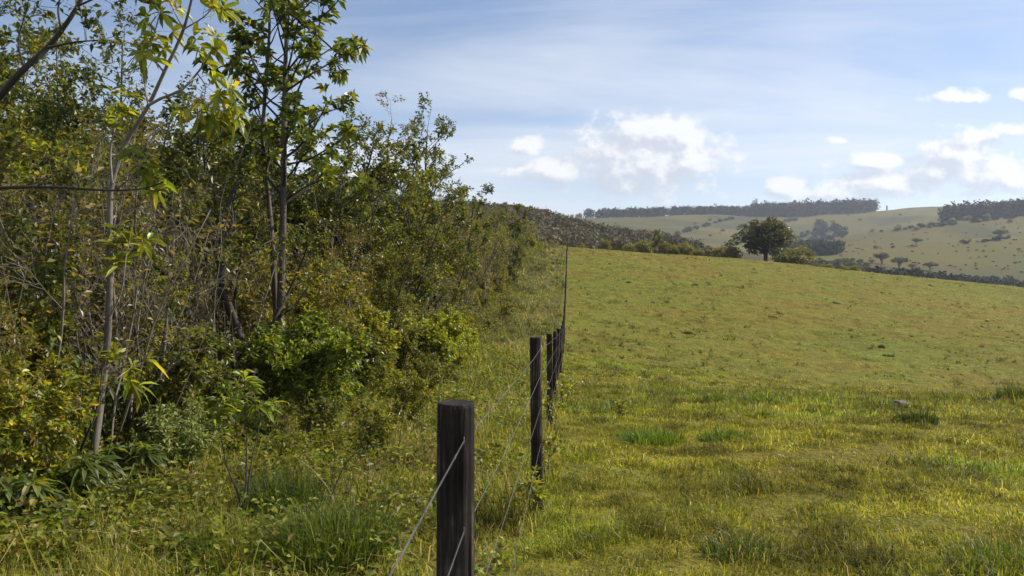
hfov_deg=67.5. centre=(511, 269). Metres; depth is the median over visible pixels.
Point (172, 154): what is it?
thicket tree
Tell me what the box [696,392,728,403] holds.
grass tussock
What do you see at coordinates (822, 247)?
valley wood
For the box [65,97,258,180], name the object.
thicket tree
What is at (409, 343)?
thicket bush
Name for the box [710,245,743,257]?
shrub
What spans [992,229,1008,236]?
umbrella tree
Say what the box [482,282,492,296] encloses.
thicket bush
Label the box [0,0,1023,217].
sky
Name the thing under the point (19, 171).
thicket tree
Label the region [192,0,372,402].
tall tree
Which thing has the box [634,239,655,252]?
shrub
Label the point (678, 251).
shrub
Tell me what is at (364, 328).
thicket bush
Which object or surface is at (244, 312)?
bare sapling
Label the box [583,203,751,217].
plantation
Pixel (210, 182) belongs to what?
thicket tree
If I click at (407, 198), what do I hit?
thicket tree
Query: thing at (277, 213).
thicket tree
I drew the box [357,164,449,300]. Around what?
thicket tree
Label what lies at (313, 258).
thicket tree
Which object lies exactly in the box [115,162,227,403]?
bare sapling
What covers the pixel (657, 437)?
grass tussock
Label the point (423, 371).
verge shrub
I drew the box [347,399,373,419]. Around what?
verge shrub
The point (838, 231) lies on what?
gully wood
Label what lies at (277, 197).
thicket tree
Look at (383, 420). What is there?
verge shrub
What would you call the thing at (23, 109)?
thicket tree
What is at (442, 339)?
bright bush
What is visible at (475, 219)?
thicket tree
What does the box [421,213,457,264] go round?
thicket tree
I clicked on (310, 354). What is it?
glossy bush
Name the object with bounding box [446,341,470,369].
verge shrub
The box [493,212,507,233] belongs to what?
thicket tree
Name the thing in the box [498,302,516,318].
verge shrub
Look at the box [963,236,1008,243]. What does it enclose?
hedge
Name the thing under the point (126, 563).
verge grass
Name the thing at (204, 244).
bare sapling
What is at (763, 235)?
tree
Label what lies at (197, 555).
grass tussock
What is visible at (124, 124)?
thicket tree
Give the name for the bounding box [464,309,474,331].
thicket bush
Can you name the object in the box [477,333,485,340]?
verge shrub
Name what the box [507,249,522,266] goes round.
thicket bush
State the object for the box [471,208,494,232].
thicket tree
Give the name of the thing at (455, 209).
thicket tree
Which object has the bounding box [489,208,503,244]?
thicket tree
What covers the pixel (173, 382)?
thicket bush
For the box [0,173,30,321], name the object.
thicket tree
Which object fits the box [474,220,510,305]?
thicket tree
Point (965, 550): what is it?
grass tussock
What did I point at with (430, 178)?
thicket tree
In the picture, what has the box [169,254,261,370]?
bare sapling
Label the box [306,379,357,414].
verge shrub
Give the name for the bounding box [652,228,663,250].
slim tree
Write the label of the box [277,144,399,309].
thicket tree
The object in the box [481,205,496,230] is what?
thicket tree
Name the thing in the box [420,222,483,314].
thicket tree
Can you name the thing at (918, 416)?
grass tussock
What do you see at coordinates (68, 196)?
bare sapling
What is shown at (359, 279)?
thicket shrub
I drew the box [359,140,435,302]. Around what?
thicket tree
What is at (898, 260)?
umbrella tree
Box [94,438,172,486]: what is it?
lance leaf plant
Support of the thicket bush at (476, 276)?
on the ground at (936, 244)
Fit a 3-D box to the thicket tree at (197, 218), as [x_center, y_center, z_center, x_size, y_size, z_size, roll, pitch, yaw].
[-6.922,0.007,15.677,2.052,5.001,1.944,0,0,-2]
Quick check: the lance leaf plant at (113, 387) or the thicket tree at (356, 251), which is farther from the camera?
the thicket tree at (356, 251)
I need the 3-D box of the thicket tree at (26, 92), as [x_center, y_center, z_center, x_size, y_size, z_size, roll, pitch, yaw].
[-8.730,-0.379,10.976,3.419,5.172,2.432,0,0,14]
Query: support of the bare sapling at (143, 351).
on the ground at (936, 244)
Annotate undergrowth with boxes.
[0,222,538,477]
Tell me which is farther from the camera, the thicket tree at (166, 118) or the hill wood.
the hill wood
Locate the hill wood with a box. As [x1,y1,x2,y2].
[937,197,1023,221]
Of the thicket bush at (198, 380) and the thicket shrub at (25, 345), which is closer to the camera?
the thicket shrub at (25, 345)
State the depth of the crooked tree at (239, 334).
11.82 m
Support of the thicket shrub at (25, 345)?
on the ground at (936, 244)
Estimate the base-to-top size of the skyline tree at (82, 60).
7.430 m
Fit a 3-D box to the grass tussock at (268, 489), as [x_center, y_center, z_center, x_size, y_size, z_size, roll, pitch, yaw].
[-2.076,1.823,6.765,1.205,0.715,1.185,0,0,0]
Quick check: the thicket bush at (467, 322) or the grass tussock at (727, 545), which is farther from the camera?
the thicket bush at (467, 322)
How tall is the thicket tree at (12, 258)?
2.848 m
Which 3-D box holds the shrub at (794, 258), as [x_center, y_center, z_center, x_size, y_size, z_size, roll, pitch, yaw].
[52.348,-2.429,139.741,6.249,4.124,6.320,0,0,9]
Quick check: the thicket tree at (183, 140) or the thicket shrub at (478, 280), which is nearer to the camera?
the thicket tree at (183, 140)
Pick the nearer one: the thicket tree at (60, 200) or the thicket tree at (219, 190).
the thicket tree at (60, 200)
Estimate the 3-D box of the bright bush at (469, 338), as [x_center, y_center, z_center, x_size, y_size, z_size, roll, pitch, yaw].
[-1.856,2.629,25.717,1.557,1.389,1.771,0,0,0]
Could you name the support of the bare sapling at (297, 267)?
on the ground at (936, 244)
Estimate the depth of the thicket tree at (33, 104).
10.52 m
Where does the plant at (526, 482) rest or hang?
on the ground at (936, 244)
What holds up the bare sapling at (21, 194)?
on the ground at (936, 244)
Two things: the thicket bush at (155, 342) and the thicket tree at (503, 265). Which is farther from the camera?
the thicket tree at (503, 265)
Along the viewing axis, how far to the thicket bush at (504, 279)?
62.26 m
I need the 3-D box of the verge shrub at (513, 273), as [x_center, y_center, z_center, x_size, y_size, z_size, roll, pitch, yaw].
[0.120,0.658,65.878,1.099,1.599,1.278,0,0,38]
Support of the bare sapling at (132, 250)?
on the ground at (936, 244)
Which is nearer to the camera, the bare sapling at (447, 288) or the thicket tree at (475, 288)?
the bare sapling at (447, 288)
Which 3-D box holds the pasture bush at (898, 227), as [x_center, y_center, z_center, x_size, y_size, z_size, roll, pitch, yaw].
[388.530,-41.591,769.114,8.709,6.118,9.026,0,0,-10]
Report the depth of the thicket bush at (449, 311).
27.38 m
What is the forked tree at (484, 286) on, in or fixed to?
on the ground at (936, 244)
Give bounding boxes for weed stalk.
[325,422,390,514]
[392,394,411,467]
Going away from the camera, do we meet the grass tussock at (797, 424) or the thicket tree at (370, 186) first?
the grass tussock at (797, 424)
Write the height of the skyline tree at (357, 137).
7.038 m
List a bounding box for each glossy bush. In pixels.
[237,305,376,417]
[301,320,394,408]
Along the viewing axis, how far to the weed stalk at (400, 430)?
8.44 m
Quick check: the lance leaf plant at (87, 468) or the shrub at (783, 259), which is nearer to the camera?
the lance leaf plant at (87, 468)
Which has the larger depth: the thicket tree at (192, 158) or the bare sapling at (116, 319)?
the thicket tree at (192, 158)
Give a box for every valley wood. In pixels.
[783,237,845,254]
[865,266,1023,286]
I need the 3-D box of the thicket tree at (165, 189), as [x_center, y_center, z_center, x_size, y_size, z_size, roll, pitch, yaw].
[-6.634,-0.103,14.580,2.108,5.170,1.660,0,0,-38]
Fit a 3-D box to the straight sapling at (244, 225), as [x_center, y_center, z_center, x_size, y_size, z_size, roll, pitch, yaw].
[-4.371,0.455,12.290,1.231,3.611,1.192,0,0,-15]
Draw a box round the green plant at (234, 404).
[172,380,257,445]
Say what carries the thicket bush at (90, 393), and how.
on the ground at (936, 244)
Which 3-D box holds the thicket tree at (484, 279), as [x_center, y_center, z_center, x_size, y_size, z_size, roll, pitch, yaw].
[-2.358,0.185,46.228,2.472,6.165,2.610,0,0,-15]
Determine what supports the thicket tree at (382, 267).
on the ground at (936, 244)
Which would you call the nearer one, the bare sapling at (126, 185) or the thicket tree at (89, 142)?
the bare sapling at (126, 185)
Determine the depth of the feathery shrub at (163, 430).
7.77 m
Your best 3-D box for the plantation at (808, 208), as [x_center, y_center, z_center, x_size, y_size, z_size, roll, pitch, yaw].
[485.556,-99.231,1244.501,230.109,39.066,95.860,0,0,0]
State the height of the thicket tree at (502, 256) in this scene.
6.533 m
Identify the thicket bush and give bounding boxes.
[0,299,88,424]
[0,346,82,495]
[24,352,108,466]
[32,345,92,436]
[107,318,187,411]
[112,300,231,385]
[129,324,255,437]
[160,376,213,426]
[284,296,342,334]
[331,296,400,388]
[333,319,366,380]
[361,317,403,391]
[373,308,426,370]
[390,324,432,372]
[416,306,443,329]
[428,302,472,334]
[441,304,474,356]
[450,294,473,309]
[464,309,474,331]
[469,289,481,310]
[473,271,490,288]
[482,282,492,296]
[491,266,505,284]
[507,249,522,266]
[529,238,536,247]
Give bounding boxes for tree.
[0,0,69,243]
[0,0,166,190]
[0,15,96,202]
[0,24,45,214]
[0,69,51,239]
[0,88,30,148]
[0,89,55,298]
[0,116,96,470]
[0,123,106,330]
[0,152,135,389]
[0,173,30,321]
[0,203,79,377]
[0,204,132,364]
[1,86,217,240]
[1,91,109,292]
[1,105,161,297]
[4,184,133,343]
[14,149,183,324]
[15,17,98,196]
[17,110,107,298]
[21,64,128,179]
[39,118,204,371]
[40,135,225,421]
[43,81,86,151]
[50,148,197,316]
[56,115,146,188]
[58,128,111,272]
[61,189,220,337]
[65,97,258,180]
[67,145,183,421]
[75,8,172,337]
[75,103,190,393]
[83,0,249,455]
[92,128,189,325]
[98,177,200,364]
[106,133,221,335]
[123,82,262,333]
[125,138,220,335]
[136,102,254,322]
[154,136,258,331]
[158,71,265,329]
[159,166,252,331]
[160,152,218,321]
[162,135,303,367]
[163,113,330,366]
[176,152,343,403]
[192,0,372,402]
[205,143,279,356]
[210,146,346,312]
[217,113,295,362]
[227,181,323,327]
[237,159,412,319]
[250,185,352,327]
[267,223,341,337]
[274,156,454,266]
[275,182,336,305]
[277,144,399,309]
[285,140,373,288]
[297,101,413,271]
[298,201,392,317]
[300,143,385,291]
[308,211,400,315]
[310,219,384,332]
[336,177,424,314]
[341,189,467,312]
[345,191,392,279]
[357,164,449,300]
[359,90,433,244]
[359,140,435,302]
[360,218,418,327]
[365,194,463,245]
[369,157,457,299]
[369,189,431,295]
[370,210,474,313]
[371,219,437,323]
[373,231,428,347]
[379,173,475,310]
[381,161,452,314]
[381,244,452,320]
[392,91,473,309]
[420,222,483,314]
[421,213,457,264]
[427,196,478,306]
[438,271,467,312]
[441,218,485,252]
[442,230,506,300]
[444,245,471,311]
[448,233,483,293]
[449,240,472,295]
[453,182,495,313]
[458,226,493,311]
[468,208,482,250]
[469,216,517,291]
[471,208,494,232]
[472,229,517,294]
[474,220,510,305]
[479,245,506,268]
[480,222,528,282]
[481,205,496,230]
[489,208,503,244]
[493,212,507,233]
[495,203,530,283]
[496,224,510,251]
[498,203,509,226]
[507,205,518,236]
[509,231,524,267]
[522,222,539,235]
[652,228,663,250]
[727,216,799,260]
[873,252,890,263]
[890,257,908,268]
[911,238,923,242]
[922,262,938,270]
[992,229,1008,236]
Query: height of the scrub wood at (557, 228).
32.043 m
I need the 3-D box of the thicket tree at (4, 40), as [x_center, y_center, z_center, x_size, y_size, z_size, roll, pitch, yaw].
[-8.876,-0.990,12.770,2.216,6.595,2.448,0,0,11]
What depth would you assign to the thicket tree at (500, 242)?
48.27 m
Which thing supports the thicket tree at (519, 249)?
on the ground at (936, 244)
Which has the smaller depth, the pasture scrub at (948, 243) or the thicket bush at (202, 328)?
the thicket bush at (202, 328)
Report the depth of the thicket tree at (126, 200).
10.40 m
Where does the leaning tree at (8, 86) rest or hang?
on the ground at (936, 244)
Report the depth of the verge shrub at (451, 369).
16.94 m
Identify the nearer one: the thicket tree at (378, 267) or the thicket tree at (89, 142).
the thicket tree at (89, 142)
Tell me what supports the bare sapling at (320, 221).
on the ground at (936, 244)
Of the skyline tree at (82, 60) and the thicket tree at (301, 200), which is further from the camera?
the thicket tree at (301, 200)
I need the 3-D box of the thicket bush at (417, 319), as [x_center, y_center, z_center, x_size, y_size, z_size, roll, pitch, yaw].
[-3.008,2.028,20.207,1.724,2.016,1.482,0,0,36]
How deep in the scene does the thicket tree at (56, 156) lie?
15.17 m
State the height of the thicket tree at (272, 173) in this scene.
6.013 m
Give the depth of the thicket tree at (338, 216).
17.28 m
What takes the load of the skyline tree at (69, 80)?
on the ground at (936, 244)
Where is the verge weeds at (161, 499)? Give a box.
[0,241,569,575]
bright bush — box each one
[390,310,467,377]
[452,327,479,356]
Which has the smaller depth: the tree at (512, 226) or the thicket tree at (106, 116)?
the thicket tree at (106, 116)
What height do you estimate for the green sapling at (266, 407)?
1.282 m
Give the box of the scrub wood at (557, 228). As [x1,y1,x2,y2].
[432,201,741,258]
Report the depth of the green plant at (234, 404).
8.76 m
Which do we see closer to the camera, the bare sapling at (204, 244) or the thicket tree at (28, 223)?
the thicket tree at (28, 223)
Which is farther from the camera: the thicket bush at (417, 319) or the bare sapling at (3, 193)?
the thicket bush at (417, 319)
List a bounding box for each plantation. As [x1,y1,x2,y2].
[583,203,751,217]
[747,197,880,216]
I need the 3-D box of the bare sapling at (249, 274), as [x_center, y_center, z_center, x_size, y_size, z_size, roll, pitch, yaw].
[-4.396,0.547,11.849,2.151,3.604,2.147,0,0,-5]
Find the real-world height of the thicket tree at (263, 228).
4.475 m
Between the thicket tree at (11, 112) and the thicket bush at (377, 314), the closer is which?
the thicket tree at (11, 112)
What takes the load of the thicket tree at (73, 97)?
on the ground at (936, 244)
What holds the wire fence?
on the ground at (936, 244)
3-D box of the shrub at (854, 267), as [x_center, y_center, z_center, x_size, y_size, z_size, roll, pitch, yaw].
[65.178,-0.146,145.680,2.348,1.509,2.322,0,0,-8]
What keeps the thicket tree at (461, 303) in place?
on the ground at (936, 244)
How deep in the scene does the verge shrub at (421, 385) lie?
11.11 m
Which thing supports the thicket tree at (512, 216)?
on the ground at (936, 244)
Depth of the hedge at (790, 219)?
1132.42 m
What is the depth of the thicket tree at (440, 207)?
58.69 m
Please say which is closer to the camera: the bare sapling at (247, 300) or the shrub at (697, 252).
the bare sapling at (247, 300)
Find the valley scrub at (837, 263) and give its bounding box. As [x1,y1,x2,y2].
[807,258,870,271]
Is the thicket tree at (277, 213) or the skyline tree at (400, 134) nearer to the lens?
the thicket tree at (277, 213)
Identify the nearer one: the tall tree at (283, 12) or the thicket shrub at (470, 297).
the tall tree at (283, 12)
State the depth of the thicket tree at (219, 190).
18.74 m
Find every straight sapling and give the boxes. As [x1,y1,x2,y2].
[170,201,256,367]
[200,189,279,385]
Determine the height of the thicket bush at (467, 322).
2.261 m
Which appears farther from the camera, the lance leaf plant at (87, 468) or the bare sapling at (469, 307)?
the bare sapling at (469, 307)
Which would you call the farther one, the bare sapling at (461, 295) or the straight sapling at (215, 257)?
the bare sapling at (461, 295)
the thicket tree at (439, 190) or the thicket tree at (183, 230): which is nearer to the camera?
the thicket tree at (183, 230)
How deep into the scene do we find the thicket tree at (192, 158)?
13.54 m
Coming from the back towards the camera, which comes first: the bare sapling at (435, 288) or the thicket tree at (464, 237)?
the thicket tree at (464, 237)
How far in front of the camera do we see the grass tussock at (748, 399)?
16.03 m
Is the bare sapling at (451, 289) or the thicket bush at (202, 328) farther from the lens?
the bare sapling at (451, 289)
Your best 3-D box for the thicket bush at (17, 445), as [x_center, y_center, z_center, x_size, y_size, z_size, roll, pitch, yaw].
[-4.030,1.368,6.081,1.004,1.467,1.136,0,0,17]
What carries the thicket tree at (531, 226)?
on the ground at (936, 244)
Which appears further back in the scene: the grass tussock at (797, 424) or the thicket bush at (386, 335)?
the thicket bush at (386, 335)
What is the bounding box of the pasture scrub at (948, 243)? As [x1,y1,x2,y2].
[703,214,1023,271]
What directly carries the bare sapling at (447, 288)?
on the ground at (936, 244)
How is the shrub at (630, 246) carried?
on the ground at (936, 244)
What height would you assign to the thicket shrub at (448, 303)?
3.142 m
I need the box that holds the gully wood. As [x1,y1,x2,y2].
[800,219,848,240]
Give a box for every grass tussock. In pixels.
[129,481,233,558]
[169,489,313,575]
[224,438,339,521]
[246,434,424,575]
[614,418,689,446]
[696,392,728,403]
[696,425,754,442]
[697,516,790,563]
[722,388,777,404]
[769,417,821,430]
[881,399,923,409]
[887,402,942,425]
[920,526,1023,575]
[989,379,1023,399]
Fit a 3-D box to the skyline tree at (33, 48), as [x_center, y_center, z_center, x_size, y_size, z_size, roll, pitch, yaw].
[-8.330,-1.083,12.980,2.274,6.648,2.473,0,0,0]
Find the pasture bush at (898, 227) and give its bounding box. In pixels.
[893,225,901,229]
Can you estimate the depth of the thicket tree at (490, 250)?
64.48 m
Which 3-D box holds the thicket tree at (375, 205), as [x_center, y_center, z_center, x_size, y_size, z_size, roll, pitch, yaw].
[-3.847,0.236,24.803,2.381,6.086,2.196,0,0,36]
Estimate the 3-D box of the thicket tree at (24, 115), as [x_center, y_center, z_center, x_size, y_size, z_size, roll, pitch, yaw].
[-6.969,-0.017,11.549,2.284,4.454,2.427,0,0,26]
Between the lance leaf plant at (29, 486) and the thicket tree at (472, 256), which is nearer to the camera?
the lance leaf plant at (29, 486)
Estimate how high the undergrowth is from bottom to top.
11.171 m
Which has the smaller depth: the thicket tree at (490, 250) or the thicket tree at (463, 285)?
the thicket tree at (463, 285)
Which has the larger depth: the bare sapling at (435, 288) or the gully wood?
the gully wood
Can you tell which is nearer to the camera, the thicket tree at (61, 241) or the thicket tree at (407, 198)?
the thicket tree at (61, 241)
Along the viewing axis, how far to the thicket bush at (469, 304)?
41.81 m
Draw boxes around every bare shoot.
[129,208,178,416]
[212,127,256,332]
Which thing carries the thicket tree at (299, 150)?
on the ground at (936, 244)
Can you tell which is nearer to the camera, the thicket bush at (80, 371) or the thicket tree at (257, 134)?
the thicket bush at (80, 371)
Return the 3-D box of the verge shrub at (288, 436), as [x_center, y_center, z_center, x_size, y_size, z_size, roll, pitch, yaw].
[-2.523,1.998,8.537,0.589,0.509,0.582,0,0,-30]
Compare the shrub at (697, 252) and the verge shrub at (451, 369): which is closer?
the verge shrub at (451, 369)
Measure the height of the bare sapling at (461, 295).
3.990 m
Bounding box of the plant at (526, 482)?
[508,465,550,522]
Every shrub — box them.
[0,299,65,465]
[130,388,225,466]
[225,247,365,357]
[239,397,298,448]
[257,429,308,458]
[286,245,375,339]
[298,396,347,435]
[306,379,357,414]
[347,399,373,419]
[352,404,400,457]
[371,367,410,403]
[386,369,435,427]
[401,350,450,396]
[425,290,459,310]
[435,362,465,385]
[444,278,480,315]
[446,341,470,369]
[470,255,496,292]
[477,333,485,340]
[480,295,488,307]
[481,320,495,329]
[493,281,503,291]
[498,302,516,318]
[506,268,519,282]
[600,240,611,249]
[622,242,636,251]
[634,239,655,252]
[657,241,677,253]
[674,245,682,254]
[676,241,692,254]
[693,247,704,255]
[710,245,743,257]
[770,250,788,262]
[784,245,816,264]
[848,265,860,270]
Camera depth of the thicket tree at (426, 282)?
22.79 m
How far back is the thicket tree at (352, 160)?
20.69 m
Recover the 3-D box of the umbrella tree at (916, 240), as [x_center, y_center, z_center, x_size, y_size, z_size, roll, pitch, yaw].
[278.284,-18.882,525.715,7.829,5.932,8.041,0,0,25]
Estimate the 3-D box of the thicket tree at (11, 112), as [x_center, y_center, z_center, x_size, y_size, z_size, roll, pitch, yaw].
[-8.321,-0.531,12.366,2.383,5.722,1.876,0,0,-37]
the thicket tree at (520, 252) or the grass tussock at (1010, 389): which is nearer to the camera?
the grass tussock at (1010, 389)
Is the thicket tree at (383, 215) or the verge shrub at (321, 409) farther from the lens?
the thicket tree at (383, 215)
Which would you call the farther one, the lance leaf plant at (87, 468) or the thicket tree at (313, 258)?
the thicket tree at (313, 258)
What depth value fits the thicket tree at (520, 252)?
66.03 m
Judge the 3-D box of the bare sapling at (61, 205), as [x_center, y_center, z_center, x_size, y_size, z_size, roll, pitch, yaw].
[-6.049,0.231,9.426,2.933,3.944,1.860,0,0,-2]
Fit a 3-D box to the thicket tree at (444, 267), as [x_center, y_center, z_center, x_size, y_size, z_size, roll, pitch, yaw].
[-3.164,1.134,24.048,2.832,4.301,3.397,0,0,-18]
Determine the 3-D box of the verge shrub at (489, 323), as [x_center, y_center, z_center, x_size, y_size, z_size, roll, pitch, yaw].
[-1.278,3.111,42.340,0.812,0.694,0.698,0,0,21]
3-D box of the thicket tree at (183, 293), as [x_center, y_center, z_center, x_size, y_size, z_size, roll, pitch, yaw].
[-4.556,0.250,9.392,1.985,3.847,1.868,0,0,44]
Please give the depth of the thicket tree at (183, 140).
12.69 m
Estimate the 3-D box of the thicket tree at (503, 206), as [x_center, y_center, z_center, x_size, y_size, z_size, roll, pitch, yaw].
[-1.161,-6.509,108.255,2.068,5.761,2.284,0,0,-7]
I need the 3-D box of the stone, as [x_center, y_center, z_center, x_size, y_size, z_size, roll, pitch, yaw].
[7.772,2.702,15.286,0.408,0.187,0.310,0,0,0]
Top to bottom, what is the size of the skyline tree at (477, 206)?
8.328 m
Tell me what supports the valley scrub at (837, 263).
on the ground at (936, 244)
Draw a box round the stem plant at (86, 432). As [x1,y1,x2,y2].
[65,343,103,468]
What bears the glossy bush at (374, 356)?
on the ground at (936, 244)
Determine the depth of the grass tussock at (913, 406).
14.47 m
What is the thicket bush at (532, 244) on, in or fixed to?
on the ground at (936, 244)
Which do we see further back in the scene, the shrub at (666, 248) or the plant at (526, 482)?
the shrub at (666, 248)
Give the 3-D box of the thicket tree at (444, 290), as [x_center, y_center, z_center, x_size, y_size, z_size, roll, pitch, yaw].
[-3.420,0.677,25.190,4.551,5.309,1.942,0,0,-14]
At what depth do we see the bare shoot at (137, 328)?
9.21 m
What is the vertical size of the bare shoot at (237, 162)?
4.376 m
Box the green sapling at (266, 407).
[202,369,284,507]
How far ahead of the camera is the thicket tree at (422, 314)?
22.61 m
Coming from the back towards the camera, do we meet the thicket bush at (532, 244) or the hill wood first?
the hill wood
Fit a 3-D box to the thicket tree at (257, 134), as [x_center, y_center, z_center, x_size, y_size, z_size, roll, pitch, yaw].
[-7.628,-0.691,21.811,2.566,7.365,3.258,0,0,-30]
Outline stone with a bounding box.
[890,400,909,404]
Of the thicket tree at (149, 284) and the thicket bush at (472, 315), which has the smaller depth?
the thicket tree at (149, 284)
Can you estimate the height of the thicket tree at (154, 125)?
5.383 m
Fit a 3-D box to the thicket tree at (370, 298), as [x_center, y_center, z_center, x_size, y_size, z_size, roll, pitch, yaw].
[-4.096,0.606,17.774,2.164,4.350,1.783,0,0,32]
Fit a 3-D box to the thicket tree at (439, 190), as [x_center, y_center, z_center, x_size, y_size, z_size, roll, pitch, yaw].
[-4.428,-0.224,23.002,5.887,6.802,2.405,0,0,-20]
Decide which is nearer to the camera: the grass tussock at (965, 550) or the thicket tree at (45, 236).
the grass tussock at (965, 550)
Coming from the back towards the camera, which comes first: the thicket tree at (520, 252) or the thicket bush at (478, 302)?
the thicket tree at (520, 252)
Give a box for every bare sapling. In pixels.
[0,115,156,412]
[0,172,238,443]
[0,174,98,321]
[0,178,50,326]
[0,183,124,347]
[3,154,140,341]
[10,109,189,343]
[18,228,161,428]
[24,197,164,442]
[32,169,180,433]
[38,134,272,419]
[71,186,185,410]
[101,169,225,338]
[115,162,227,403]
[135,179,286,377]
[158,193,303,381]
[158,215,221,337]
[162,181,272,384]
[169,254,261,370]
[197,209,370,347]
[213,251,271,356]
[255,248,316,318]
[406,250,449,319]
[438,264,466,312]
[438,273,467,310]
[438,274,457,313]
[441,295,480,315]
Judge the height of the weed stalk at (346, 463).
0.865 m
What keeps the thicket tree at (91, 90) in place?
on the ground at (936, 244)
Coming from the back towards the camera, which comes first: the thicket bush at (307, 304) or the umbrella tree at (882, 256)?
the umbrella tree at (882, 256)
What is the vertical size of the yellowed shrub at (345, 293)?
2.765 m
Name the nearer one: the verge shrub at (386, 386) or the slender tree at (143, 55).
the slender tree at (143, 55)
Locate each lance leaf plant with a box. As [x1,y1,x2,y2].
[0,470,69,532]
[14,449,127,511]
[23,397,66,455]
[60,328,143,437]
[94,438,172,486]
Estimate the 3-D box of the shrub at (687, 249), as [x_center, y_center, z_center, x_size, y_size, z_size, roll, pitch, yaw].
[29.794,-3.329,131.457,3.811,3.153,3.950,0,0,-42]
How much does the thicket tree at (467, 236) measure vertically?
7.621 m
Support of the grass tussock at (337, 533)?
on the ground at (936, 244)
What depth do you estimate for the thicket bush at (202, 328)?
11.06 m
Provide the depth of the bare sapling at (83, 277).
6.98 m
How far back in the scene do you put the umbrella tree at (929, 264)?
439.93 m
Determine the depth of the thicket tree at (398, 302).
18.32 m
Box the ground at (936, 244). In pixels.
[0,206,1023,575]
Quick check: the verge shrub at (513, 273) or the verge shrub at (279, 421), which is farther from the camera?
the verge shrub at (513, 273)
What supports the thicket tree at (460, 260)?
on the ground at (936, 244)
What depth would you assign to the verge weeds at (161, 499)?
6.67 m
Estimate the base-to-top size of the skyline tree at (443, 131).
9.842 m
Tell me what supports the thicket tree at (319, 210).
on the ground at (936, 244)
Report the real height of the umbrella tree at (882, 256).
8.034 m
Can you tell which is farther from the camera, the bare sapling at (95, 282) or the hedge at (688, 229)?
the hedge at (688, 229)
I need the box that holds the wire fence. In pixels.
[389,237,567,575]
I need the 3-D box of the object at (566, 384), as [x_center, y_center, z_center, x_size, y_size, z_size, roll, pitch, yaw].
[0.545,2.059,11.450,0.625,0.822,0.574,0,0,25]
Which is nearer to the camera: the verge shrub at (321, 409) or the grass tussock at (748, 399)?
the verge shrub at (321, 409)
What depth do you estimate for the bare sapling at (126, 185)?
9.58 m
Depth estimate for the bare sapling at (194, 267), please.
11.66 m
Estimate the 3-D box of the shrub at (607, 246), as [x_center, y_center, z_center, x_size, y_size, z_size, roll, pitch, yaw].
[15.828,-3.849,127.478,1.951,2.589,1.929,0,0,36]
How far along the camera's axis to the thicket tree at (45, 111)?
11.42 m
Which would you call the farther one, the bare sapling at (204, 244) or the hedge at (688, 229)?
the hedge at (688, 229)
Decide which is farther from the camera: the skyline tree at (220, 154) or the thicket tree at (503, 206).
the thicket tree at (503, 206)
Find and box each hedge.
[668,216,734,234]
[738,217,797,226]
[897,214,1017,227]
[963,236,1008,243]
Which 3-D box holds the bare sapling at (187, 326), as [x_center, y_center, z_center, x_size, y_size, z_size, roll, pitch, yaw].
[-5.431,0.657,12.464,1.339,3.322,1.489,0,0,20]
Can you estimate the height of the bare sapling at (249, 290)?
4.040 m
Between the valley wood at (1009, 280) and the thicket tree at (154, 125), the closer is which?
the thicket tree at (154, 125)
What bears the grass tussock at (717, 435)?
on the ground at (936, 244)
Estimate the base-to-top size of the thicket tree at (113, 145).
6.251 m
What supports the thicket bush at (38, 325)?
on the ground at (936, 244)
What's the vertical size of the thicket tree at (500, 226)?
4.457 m
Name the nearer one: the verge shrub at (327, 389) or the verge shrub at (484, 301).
the verge shrub at (327, 389)
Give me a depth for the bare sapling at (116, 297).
8.52 m
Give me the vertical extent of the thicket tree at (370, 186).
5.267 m
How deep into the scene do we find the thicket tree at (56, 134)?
12.21 m
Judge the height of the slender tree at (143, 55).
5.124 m
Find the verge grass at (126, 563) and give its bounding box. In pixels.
[0,241,590,575]
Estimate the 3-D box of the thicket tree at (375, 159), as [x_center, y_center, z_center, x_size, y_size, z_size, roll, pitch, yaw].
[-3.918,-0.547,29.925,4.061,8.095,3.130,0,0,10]
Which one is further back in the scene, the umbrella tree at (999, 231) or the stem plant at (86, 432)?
the umbrella tree at (999, 231)
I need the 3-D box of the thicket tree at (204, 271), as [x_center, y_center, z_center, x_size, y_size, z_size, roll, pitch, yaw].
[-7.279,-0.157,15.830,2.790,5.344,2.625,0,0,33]
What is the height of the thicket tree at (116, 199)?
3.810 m
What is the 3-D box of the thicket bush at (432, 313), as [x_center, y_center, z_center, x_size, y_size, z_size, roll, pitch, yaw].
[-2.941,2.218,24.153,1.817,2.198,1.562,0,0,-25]
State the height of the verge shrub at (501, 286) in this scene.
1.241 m

